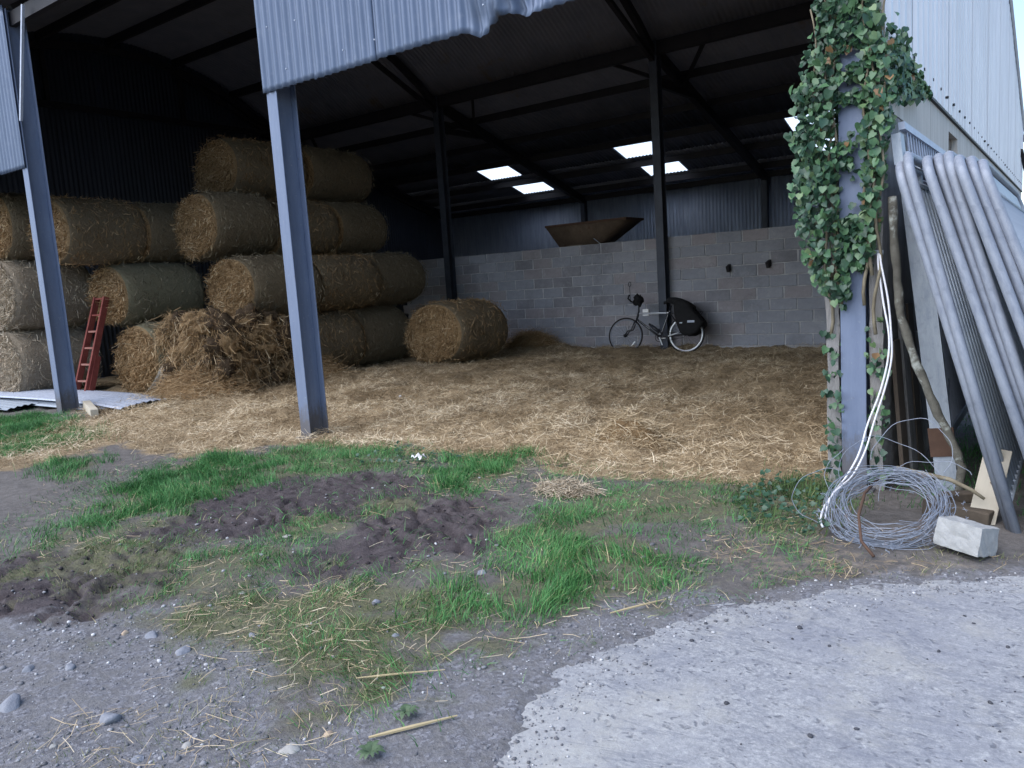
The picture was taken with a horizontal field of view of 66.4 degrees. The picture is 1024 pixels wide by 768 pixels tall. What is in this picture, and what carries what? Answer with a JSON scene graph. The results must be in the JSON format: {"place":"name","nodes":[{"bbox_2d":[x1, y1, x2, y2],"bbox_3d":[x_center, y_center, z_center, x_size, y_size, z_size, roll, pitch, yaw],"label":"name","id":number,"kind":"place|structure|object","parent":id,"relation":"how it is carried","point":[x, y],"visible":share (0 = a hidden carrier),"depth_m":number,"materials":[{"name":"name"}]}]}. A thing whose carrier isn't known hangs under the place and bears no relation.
{"place":"outdoors","nodes":[
{"label":"outdoors","id":0,"kind":"place"},
{"bbox_2d":[4,654,446,767],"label":"short grass","id":1,"kind":"structure","parent":0,"point":[197,708],"depth_m":2.68,"materials":[{"name":"green plant"}]},
{"bbox_2d":[0,408,714,650],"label":"grass","id":2,"kind":"structure","parent":0,"point":[16,425],"depth_m":5.80,"materials":[{"name":"green plant"}]},
{"bbox_2d":[0,507,723,728],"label":"short grass","id":3,"kind":"structure","parent":0,"point":[317,634],"depth_m":3.53,"materials":[{"name":"green plant"}]},
{"bbox_2d":[0,435,872,730],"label":"sparse grass","id":4,"kind":"structure","parent":0,"point":[434,457],"depth_m":4.35,"materials":[{"name":"green plant"}]},
{"bbox_2d":[0,342,1023,767],"bbox_3d":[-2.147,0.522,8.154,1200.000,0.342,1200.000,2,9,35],"label":"ground","id":5,"kind":"structure","parent":0,"point":[38,710],"depth_m":4.02,"materials":[{"name":"soil"}]},
{"bbox_2d":[0,693,20,712],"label":"stone","id":6,"kind":"object","parent":5,"relation":"on","point":[11,702],"visible":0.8,"depth_m":2.94,"materials":[{"name":"grey stone"}]},
{"bbox_2d":[22,664,34,672],"bbox_3d":[-2.011,1.189,3.255,0.045,0.038,0.053,-5,7,-6],"label":"stone","id":7,"kind":"object","parent":5,"relation":"on","point":[29,668],"visible":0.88,"depth_m":3.24,"materials":[{"name":"grey stone"}]},
{"bbox_2d":[0,325,101,392],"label":"round bale","id":8,"kind":"object","parent":5,"relation":"on","point":[25,365],"visible":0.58,"depth_m":13.21,"materials":[{"name":"plant"}]},
{"bbox_2d":[0,258,91,332],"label":"round bale","id":9,"kind":"object","parent":8,"relation":"on","point":[21,309],"visible":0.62,"depth_m":13.06,"materials":[{"name":"plant"}]},
{"bbox_2d":[0,190,76,262],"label":"round bale","id":10,"kind":"object","parent":9,"relation":"on","point":[15,244],"visible":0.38,"depth_m":12.80,"materials":[{"name":"plant"}]},
{"bbox_2d":[49,743,56,748],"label":"stone","id":11,"kind":"object","parent":5,"relation":"on","point":[53,745],"visible":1,"depth_m":2.66,"materials":[{"name":"grey stone"}]},
{"bbox_2d":[65,663,75,670],"bbox_3d":[-1.820,1.170,3.227,0.043,0.034,0.049,-3,7,2],"label":"stone","id":12,"kind":"object","parent":5,"relation":"on","point":[70,666],"visible":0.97,"depth_m":3.21,"materials":[{"name":"white stone"}]},
{"bbox_2d":[2,547,166,623],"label":"mud clods","id":13,"kind":"object","parent":5,"relation":"on","point":[63,602],"visible":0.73,"depth_m":4.21,"materials":[{"name":"brown soil"}]},
{"bbox_2d":[82,400,98,417],"bbox_3d":[-5.933,0.348,11.023,0.100,0.110,0.840,-9,12,-34],"label":"timber board","id":14,"kind":"object","parent":5,"relation":"on","point":[90,407],"visible":0.84,"depth_m":10.83,"materials":[{"name":"beige wood"}]},
{"bbox_2d":[76,296,109,390],"bbox_3d":[-7.016,-0.548,13.012,0.486,1.770,0.643,2,9,35],"label":"ladder","id":15,"kind":"object","parent":5,"relation":"on","point":[92,373],"visible":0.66,"depth_m":12.96,"materials":[{"name":"red metal"}]},
{"bbox_2d":[99,712,121,725],"bbox_3d":[-1.450,1.217,2.822,0.092,0.065,0.078,-5,-3,27],"label":"stone","id":16,"kind":"object","parent":5,"relation":"on","point":[106,718],"visible":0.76,"depth_m":2.79,"materials":[{"name":"grey stone"}]},
{"bbox_2d":[121,630,129,635],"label":"stone","id":17,"kind":"object","parent":5,"relation":"on","point":[124,632],"visible":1,"depth_m":3.53,"materials":[{"name":"beige stone"}]},
{"bbox_2d":[130,754,143,762],"bbox_3d":[-1.225,1.231,2.562,0.041,0.030,0.034,-6,-2,-14],"label":"stone","id":18,"kind":"object","parent":5,"relation":"on","point":[138,760],"visible":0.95,"depth_m":2.55,"materials":[{"name":"grey stone"}]},
{"bbox_2d":[110,318,173,393],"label":"round bale","id":19,"kind":"object","parent":5,"relation":"on","point":[134,360],"visible":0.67,"depth_m":13.01,"materials":[{"name":"plant"}]},
{"bbox_2d":[83,260,207,327],"bbox_3d":[-6.423,-1.582,13.677,1.457,1.182,1.801,5,12,35],"label":"round bale","id":20,"kind":"object","parent":19,"relation":"on","point":[138,292],"visible":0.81,"depth_m":13.21,"materials":[{"name":"plant"}]},
{"bbox_2d":[25,194,150,267],"bbox_3d":[-7.076,-2.525,12.988,1.436,1.230,1.650,11,14,33],"label":"round bale","id":21,"kind":"object","parent":20,"relation":"on","point":[94,232],"visible":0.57,"depth_m":12.64,"materials":[{"name":"plant"}]},
{"bbox_2d":[128,200,208,264],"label":"round bale","id":22,"kind":"object","parent":20,"relation":"on","point":[161,241],"visible":0.35,"depth_m":13.50,"materials":[{"name":"plant"}]},
{"bbox_2d":[145,366,166,392],"bbox_3d":[-5.737,-0.112,12.944,0.741,0.511,0.328,0,8,25],"label":"bale net","id":23,"kind":"object","parent":19,"relation":"attached to","point":[153,384],"visible":0.08,"depth_m":12.84,"materials":[{"name":"grey plastic"}]},
{"bbox_2d":[144,630,157,638],"bbox_3d":[-1.621,1.134,3.523,0.061,0.041,0.058,-4,7,-5],"label":"stone","id":24,"kind":"object","parent":5,"relation":"on","point":[151,634],"visible":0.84,"depth_m":3.51,"materials":[{"name":"white stone"}]},
{"bbox_2d":[175,644,190,655],"bbox_3d":[-1.401,1.141,3.333,0.068,0.038,0.060,-9,9,-37],"label":"stone","id":25,"kind":"object","parent":5,"relation":"on","point":[185,649],"visible":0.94,"depth_m":3.32,"materials":[{"name":"white stone"}]},
{"bbox_2d":[181,741,191,748],"bbox_3d":[-1.085,1.210,2.616,0.033,0.024,0.039,6,4,5],"label":"stone","id":26,"kind":"object","parent":5,"relation":"on","point":[186,744],"visible":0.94,"depth_m":2.61,"materials":[{"name":"grey stone"}]},
{"bbox_2d":[127,359,264,401],"bbox_3d":[-4.858,0.069,12.146,2.187,1.155,2.153,-4,7,-1],"label":"straw heap","id":27,"kind":"object","parent":5,"relation":"on","point":[190,384],"visible":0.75,"depth_m":11.76,"materials":[{"name":"beige plant"}]},
{"bbox_2d":[144,300,295,393],"bbox_3d":[-4.710,-0.387,12.825,2.336,2.105,2.599,2,9,35],"label":"broken bale","id":28,"kind":"object","parent":5,"relation":"on","point":[249,341],"visible":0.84,"depth_m":12.29,"materials":[{"name":"plant"}]},
{"bbox_2d":[197,252,330,317],"bbox_3d":[-4.328,-1.680,13.531,1.546,1.208,1.798,5,11,36],"label":"round bale","id":29,"kind":"object","parent":28,"relation":"on","point":[257,280],"visible":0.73,"depth_m":12.98,"materials":[{"name":"plant"}]},
{"bbox_2d":[170,189,280,264],"bbox_3d":[-5.015,-2.742,13.607,1.457,1.260,1.572,-16,-1,38],"label":"round bale","id":30,"kind":"object","parent":29,"relation":"on","point":[211,225],"visible":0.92,"depth_m":13.22,"materials":[{"name":"plant"}]},
{"bbox_2d":[3,676,447,767],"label":"scattered straw","id":31,"kind":"object","parent":5,"relation":"on","point":[192,726],"visible":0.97,"depth_m":2.68,"materials":[{"name":"beige plant"}]},
{"bbox_2d":[278,742,300,753],"bbox_3d":[-0.723,1.188,2.538,0.065,0.035,0.056,-6,9,29],"label":"stone","id":32,"kind":"object","parent":5,"relation":"on","point":[287,749],"visible":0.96,"depth_m":2.53,"materials":[{"name":"white stone"}]},
{"bbox_2d":[173,473,413,537],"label":"mud clods","id":33,"kind":"object","parent":5,"relation":"on","point":[218,530],"visible":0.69,"depth_m":5.92,"materials":[{"name":"brown soil"}]},
{"bbox_2d":[282,349,355,384],"bbox_3d":[-3.434,-0.245,13.581,1.718,0.872,1.823,2,9,35],"label":"straw heap","id":34,"kind":"object","parent":5,"relation":"on","point":[330,367],"visible":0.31,"depth_m":13.50,"materials":[{"name":"beige plant"}]},
{"bbox_2d":[282,308,368,368],"bbox_3d":[-3.737,-0.751,14.517,1.581,1.327,1.714,-16,-2,36],"label":"round bale","id":35,"kind":"object","parent":5,"relation":"on","point":[342,336],"visible":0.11,"depth_m":14.32,"materials":[{"name":"plant"}]},
{"bbox_2d":[312,252,385,310],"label":"round bale","id":36,"kind":"object","parent":35,"relation":"on","point":[352,281],"visible":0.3,"depth_m":14.38,"materials":[{"name":"plant"}]},
{"bbox_2d":[263,197,340,254],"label":"round bale","id":37,"kind":"object","parent":36,"relation":"on","point":[324,230],"visible":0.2,"depth_m":14.61,"materials":[{"name":"plant"}]},
{"bbox_2d":[188,134,310,199],"bbox_3d":[-4.925,-3.936,14.607,1.535,1.269,1.968,-16,-2,38],"label":"round bale","id":38,"kind":"object","parent":37,"relation":"on","point":[233,164],"visible":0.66,"depth_m":13.98,"materials":[{"name":"plant"}]},
{"bbox_2d":[323,730,332,737],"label":"stone","id":39,"kind":"object","parent":5,"relation":"on","point":[328,732],"visible":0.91,"depth_m":2.61,"materials":[{"name":"beige stone"}]},
{"bbox_2d":[3,462,717,688],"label":"scattered pebbles","id":40,"kind":"object","parent":5,"relation":"on","point":[445,573],"visible":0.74,"depth_m":4.28,"materials":[{"name":"grey stone"}]},
{"bbox_2d":[355,740,385,759],"bbox_3d":[-0.453,1.160,2.481,0.092,0.019,0.091,-7,8,-24],"label":"weed","id":41,"kind":"object","parent":5,"relation":"on","point":[368,748],"visible":1,"depth_m":2.48,"materials":[{"name":"green plant"}]},
{"bbox_2d":[345,304,409,367],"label":"round bale","id":42,"kind":"object","parent":5,"relation":"on","point":[384,331],"visible":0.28,"depth_m":15.30,"materials":[{"name":"plant"}]},
{"bbox_2d":[355,250,427,306],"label":"round bale","id":43,"kind":"object","parent":42,"relation":"on","point":[403,276],"visible":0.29,"depth_m":15.56,"materials":[{"name":"plant"}]},
{"bbox_2d":[321,200,388,254],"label":"round bale","id":44,"kind":"object","parent":43,"relation":"on","point":[363,227],"visible":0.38,"depth_m":15.42,"materials":[{"name":"plant"}]},
{"bbox_2d":[301,144,374,203],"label":"round bale","id":45,"kind":"object","parent":44,"relation":"on","point":[338,176],"visible":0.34,"depth_m":15.55,"materials":[{"name":"plant"}]},
{"bbox_2d":[356,669,444,678],"bbox_3d":[-0.421,1.094,2.957,0.334,0.011,0.010,-4,7,-3],"label":"straw stalk","id":46,"kind":"object","parent":5,"relation":"on","point":[391,674],"visible":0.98,"depth_m":2.95,"materials":[{"name":"beige plant"}]},
{"bbox_2d":[393,704,418,719],"bbox_3d":[-0.364,1.122,2.676,0.078,0.019,0.087,2,9,35],"label":"weed","id":47,"kind":"object","parent":5,"relation":"on","point":[406,709],"visible":1,"depth_m":2.67,"materials":[{"name":"green plant"}]},
{"bbox_2d":[323,504,497,579],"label":"mud clods","id":48,"kind":"object","parent":5,"relation":"on","point":[390,528],"visible":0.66,"depth_m":4.75,"materials":[{"name":"brown soil"}]},
{"bbox_2d":[0,341,833,486],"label":"straw bedding","id":49,"kind":"object","parent":5,"relation":"on","point":[504,414],"visible":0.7,"depth_m":9.02,"materials":[{"name":"beige plant"}]},
{"bbox_2d":[0,397,104,409],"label":"roofing sheet","id":50,"kind":"object","parent":49,"relation":"on","point":[46,403],"visible":0.12,"depth_m":12.22,"materials":[{"name":"metal"}]},
{"bbox_2d":[0,389,165,409],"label":"roofing sheet","id":51,"kind":"object","parent":50,"relation":"on","point":[106,398],"visible":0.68,"depth_m":11.98,"materials":[{"name":"grey metal"}]},
{"bbox_2d":[401,296,510,363],"bbox_3d":[-1.111,-1.010,14.977,1.786,1.334,1.650,-5,4,41],"label":"round bale","id":52,"kind":"object","parent":49,"relation":"on","point":[440,331],"visible":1,"depth_m":14.50,"materials":[{"name":"plant"}]},
{"bbox_2d":[565,406,686,455],"bbox_3d":[1.018,0.444,6.774,0.872,0.542,1.133,-10,10,-40],"label":"straw heap","id":53,"kind":"object","parent":49,"relation":"on","point":[623,425],"visible":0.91,"depth_m":6.67,"materials":[{"name":"beige plant"}]},
{"bbox_2d":[411,452,426,459],"bbox_3d":[-0.794,0.616,6.679,0.112,0.055,0.081,2,9,35],"label":"paper scrap","id":54,"kind":"object","parent":5,"relation":"on","point":[418,455],"visible":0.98,"depth_m":6.67,"materials":[{"name":"white paper"}]},
{"bbox_2d":[151,588,714,716],"bbox_3d":[-0.445,1.072,3.234,2.575,0.090,1.154,-2,8,10],"label":"long straw","id":55,"kind":"object","parent":5,"relation":"on","point":[343,634],"visible":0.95,"depth_m":3.33,"materials":[{"name":"beige plant"}]},
{"bbox_2d":[145,436,758,746],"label":"grass","id":56,"kind":"structure","parent":5,"relation":"on","point":[320,444],"depth_m":4.99,"materials":[{"name":"green plant"}]},
{"bbox_2d":[477,569,485,574],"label":"stone","id":57,"kind":"object","parent":5,"relation":"on","point":[482,570],"visible":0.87,"depth_m":3.99,"materials":[{"name":"grey stone"}]},
{"bbox_2d":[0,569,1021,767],"bbox_3d":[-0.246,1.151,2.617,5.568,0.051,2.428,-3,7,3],"label":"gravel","id":58,"kind":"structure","parent":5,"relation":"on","point":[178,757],"depth_m":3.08,"materials":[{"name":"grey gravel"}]},
{"bbox_2d":[368,715,457,737],"bbox_3d":[-0.326,1.139,2.605,0.300,0.017,0.016,-6,8,-17],"label":"straw stalk","id":59,"kind":"object","parent":58,"relation":"on","point":[404,728],"visible":1,"depth_m":2.60,"materials":[{"name":"beige plant"}]},
{"bbox_2d":[0,0,1023,492],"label":"hay barn","id":60,"kind":"structure","parent":5,"relation":"on","point":[478,126],"depth_m":16.46,"materials":[{"name":"paint"}]},
{"bbox_2d":[820,253,892,527],"bbox_3d":[1.919,-0.016,4.513,0.974,1.458,0.191,-10,10,-42],"label":"rope","id":61,"kind":"object","parent":60,"relation":"hanging from","point":[890,336],"visible":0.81,"depth_m":4.74,"materials":[{"name":"white fabric"}]},
{"bbox_2d":[783,0,932,483],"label":"ivy plant","id":62,"kind":"object","parent":60,"relation":"attached to","point":[819,168],"visible":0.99,"depth_m":4.76,"materials":[{"name":"green plant"}]},
{"bbox_2d":[0,439,1023,763],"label":"scattered straw","id":63,"kind":"object","parent":5,"relation":"on","point":[384,583],"visible":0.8,"depth_m":3.97,"materials":[{"name":"beige plant"}]},
{"bbox_2d":[503,325,563,349],"bbox_3d":[0.395,-0.906,16.826,1.865,0.776,1.427,2,9,35],"label":"straw heap","id":64,"kind":"object","parent":5,"relation":"on","point":[527,338],"visible":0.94,"depth_m":16.61,"materials":[{"name":"brown plant"}]},
{"bbox_2d":[528,466,610,499],"bbox_3d":[0.401,0.716,5.384,0.602,0.268,0.540,2,9,35],"label":"straw heap","id":65,"kind":"object","parent":5,"relation":"on","point":[561,487],"visible":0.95,"depth_m":5.31,"materials":[{"name":"beige plant"}]},
{"bbox_2d":[355,440,845,533],"bbox_3d":[0.368,0.654,5.814,4.051,0.127,1.222,2,9,35],"label":"weed cover","id":66,"kind":"object","parent":5,"relation":"on","point":[765,506],"visible":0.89,"depth_m":4.83,"materials":[{"name":"green plant"}]},
{"bbox_2d":[403,225,826,347],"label":"block wall","id":67,"kind":"structure","parent":5,"relation":"on","point":[746,288],"depth_m":15.55,"materials":[{"name":"concrete"}]},
{"bbox_2d":[545,217,643,246],"bbox_3d":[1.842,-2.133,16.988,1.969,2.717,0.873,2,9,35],"label":"feed trough","id":68,"kind":"object","parent":67,"relation":"on","point":[592,232],"visible":0.69,"depth_m":16.55,"materials":[{"name":"metal"}]},
{"bbox_2d":[610,599,664,613],"bbox_3d":[0.557,0.972,3.434,0.283,0.012,0.013,-7,8,-22],"label":"straw stalk","id":69,"kind":"object","parent":5,"relation":"on","point":[635,606],"visible":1,"depth_m":3.42,"materials":[{"name":"beige plant"}]},
{"bbox_2d":[609,282,704,352],"bbox_3d":[2.737,-1.263,14.933,1.908,1.367,0.533,0,0,30],"label":"bicycle","id":70,"kind":"object","parent":5,"relation":"on","point":[638,300],"visible":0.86,"depth_m":14.94,"materials":[{"name":"black metal"}]},
{"bbox_2d":[667,297,706,335],"bbox_3d":[3.258,-1.269,14.633,0.723,0.732,0.454,0,0,30],"label":"pannier bag","id":71,"kind":"object","parent":70,"relation":"hanging from","point":[690,321],"visible":0.98,"depth_m":14.45,"materials":[{"name":"black fabric"}]},
{"bbox_2d":[452,570,1023,767],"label":"edge grit","id":72,"kind":"object","parent":5,"relation":"on","point":[630,673],"visible":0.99,"depth_m":3.23,"materials":[{"name":"grey gravel"}]},
{"bbox_2d":[497,576,1023,767],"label":"concrete yard","id":73,"kind":"structure","parent":5,"relation":"on","point":[887,689],"depth_m":2.71,"materials":[{"name":"grey concrete"}]},
{"bbox_2d":[536,590,1023,761],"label":"dark pebbles","id":74,"kind":"object","parent":73,"relation":"on","point":[809,735],"visible":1,"depth_m":2.89,"materials":[{"name":"grey stone"}]},
{"bbox_2d":[702,456,886,550],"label":"grass","id":75,"kind":"structure","parent":5,"relation":"on","point":[784,484],"depth_m":4.93,"materials":[{"name":"green plant"}]},
{"bbox_2d":[660,521,1021,589],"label":"short grass","id":76,"kind":"structure","parent":5,"relation":"on","point":[834,557],"depth_m":3.84,"materials":[{"name":"green plant"}]},
{"bbox_2d":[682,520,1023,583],"bbox_3d":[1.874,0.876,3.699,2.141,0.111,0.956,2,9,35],"label":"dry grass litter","id":77,"kind":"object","parent":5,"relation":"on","point":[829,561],"visible":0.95,"depth_m":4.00,"materials":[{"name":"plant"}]},
{"bbox_2d":[791,418,984,557],"bbox_3d":[2.082,0.522,4.274,0.909,0.563,0.903,-5,8,-11],"label":"wire coil","id":78,"kind":"object","parent":5,"relation":"on","point":[892,544],"visible":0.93,"depth_m":4.18,"materials":[{"name":"metal"}]},
{"bbox_2d":[824,67,1020,489],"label":"side wall","id":79,"kind":"structure","parent":5,"relation":"on","point":[905,397],"depth_m":5.16,"materials":[{"name":"concrete"}]},
{"bbox_2d":[888,196,966,490],"bbox_3d":[2.448,-0.188,4.627,0.074,1.856,0.447,-10,10,-39],"label":"bent pole","id":80,"kind":"object","parent":5,"relation":"on","point":[931,399],"visible":0.86,"depth_m":4.66,"materials":[{"name":"brown plant"}]},
{"bbox_2d":[891,121,967,490],"bbox_3d":[3.073,-0.578,5.542,0.142,2.292,2.150,-6,5,36],"label":"metal sheet","id":81,"kind":"object","parent":5,"relation":"on","point":[938,364],"visible":0.38,"depth_m":4.82,"materials":[{"name":"metal"}]},
{"bbox_2d":[895,161,1008,529],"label":"tubular gate","id":82,"kind":"structure","parent":5,"relation":"on","point":[911,213],"depth_m":4.12,"materials":[{"name":"metal"}]},
{"bbox_2d":[938,490,972,502],"bbox_3d":[2.579,0.633,4.415,0.320,0.060,0.060,-7,11,22],"label":"timber","id":83,"kind":"object","parent":5,"relation":"on","point":[965,496],"visible":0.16,"depth_m":4.41,"materials":[{"name":"brown wood"}]},
{"bbox_2d":[922,496,993,525],"bbox_3d":[2.457,0.705,4.315,0.100,0.090,0.340,-10,14,-39],"label":"timber","id":84,"kind":"object","parent":5,"relation":"on","point":[982,516],"visible":0.58,"depth_m":4.25,"materials":[{"name":"brown wood"}]},
{"bbox_2d":[903,152,1023,533],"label":"tubular gate","id":85,"kind":"structure","parent":5,"relation":"on","point":[995,425],"depth_m":4.25,"materials":[{"name":"metal"}]},
{"bbox_2d":[933,516,999,557],"bbox_3d":[2.221,0.741,3.824,0.175,0.144,0.224,6,4,-32],"label":"concrete block","id":86,"kind":"object","parent":5,"relation":"on","point":[967,536],"depth_m":3.76,"materials":[{"name":"grey concrete"}]},
{"bbox_2d":[922,155,1023,458],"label":"tubular gate","id":87,"kind":"structure","parent":5,"relation":"on","point":[974,301],"depth_m":4.00,"materials":[{"name":"metal"}]},
{"bbox_2d":[933,153,1023,423],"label":"tubular gate","id":88,"kind":"structure","parent":5,"relation":"on","point":[944,182],"depth_m":4.02,"materials":[{"name":"metal"}]},
{"bbox_2d":[943,150,1023,405],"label":"tubular gate","id":89,"kind":"structure","parent":5,"relation":"on","point":[1011,342],"depth_m":3.98,"materials":[{"name":"metal"}]},
{"bbox_2d":[954,154,1023,348],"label":"tubular gate","id":90,"kind":"structure","parent":5,"relation":"on","point":[991,247],"depth_m":3.91,"materials":[{"name":"metal"}]},
{"bbox_2d":[970,449,1011,524],"bbox_3d":[2.599,0.566,4.262,0.130,0.460,0.027,13,-16,33],"label":"plank","id":91,"kind":"object","parent":5,"relation":"on","point":[983,487],"visible":0.31,"depth_m":4.26,"materials":[{"name":"wood"}]},
{"bbox_2d":[965,156,1023,313],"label":"tubular gate","id":92,"kind":"structure","parent":5,"relation":"on","point":[1014,275],"depth_m":3.92,"materials":[{"name":"metal"}]},
{"bbox_2d":[977,159,1023,282],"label":"tubular gate","id":93,"kind":"structure","parent":5,"relation":"on","point":[1005,199],"depth_m":3.92,"materials":[{"name":"metal"}]},
{"bbox_3d":[-9.041,0.346,13.038,3.100,0.064,0.601,3,10,41],"label":"roofing sheet","id":94,"kind":"object","parent":5,"relation":"on","visible":0},
{"bbox_2d":[0,399,36,409],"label":"roofing sheet","id":95,"kind":"object","parent":94,"relation":"on","point":[7,404],"visible":0.64,"depth_m":12.27,"materials":[{"name":"metal"}]},
{"bbox_2d":[746,0,1023,203],"label":"sky","id":96,"kind":"structure","parent":0,"point":[1018,5],"materials":[{"name":"white"}]},
{"bbox_2d":[871,412,1023,516],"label":"grass","id":97,"kind":"structure","parent":0,"point":[975,449],"depth_m":5.40,"materials":[{"name":"green plant"}]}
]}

